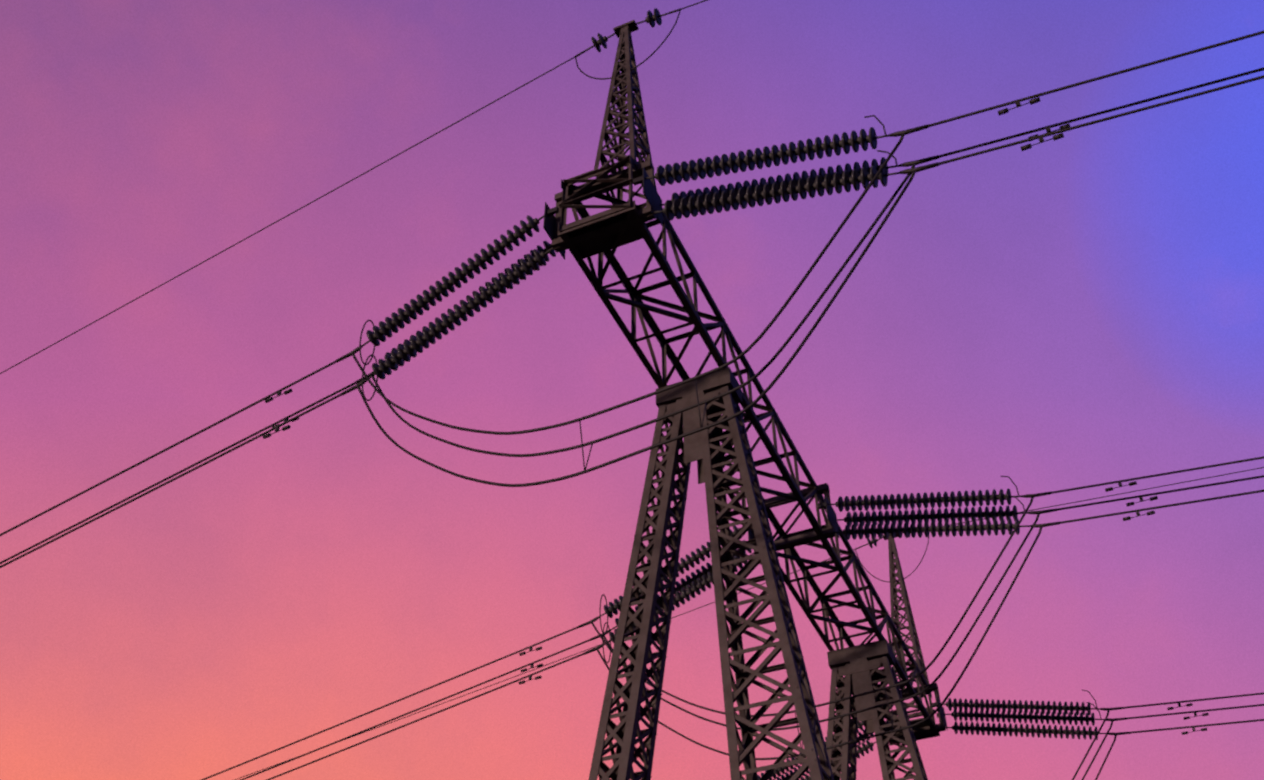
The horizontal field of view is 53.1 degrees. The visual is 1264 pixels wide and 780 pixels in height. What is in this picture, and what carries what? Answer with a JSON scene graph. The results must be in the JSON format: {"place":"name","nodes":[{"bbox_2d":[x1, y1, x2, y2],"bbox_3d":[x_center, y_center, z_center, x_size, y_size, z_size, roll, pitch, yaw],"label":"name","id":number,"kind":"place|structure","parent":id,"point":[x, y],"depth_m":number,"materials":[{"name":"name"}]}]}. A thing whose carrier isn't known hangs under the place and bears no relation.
{"place":"outdoors","nodes":[
{"label":"outdoors","id":0,"kind":"place"},
{"bbox_2d":[0,0,1263,779],"bbox_3d":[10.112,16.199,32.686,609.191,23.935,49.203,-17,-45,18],"label":"transmission tower","id":1,"kind":"structure","parent":0,"point":[698,412],"depth_m":21.59,"materials":[{"name":"metal"}]},
{"bbox_2d":[0,0,1263,779],"label":"sky","id":2,"kind":"structure","parent":0,"point":[1084,307],"materials":[{"name":"purple"}]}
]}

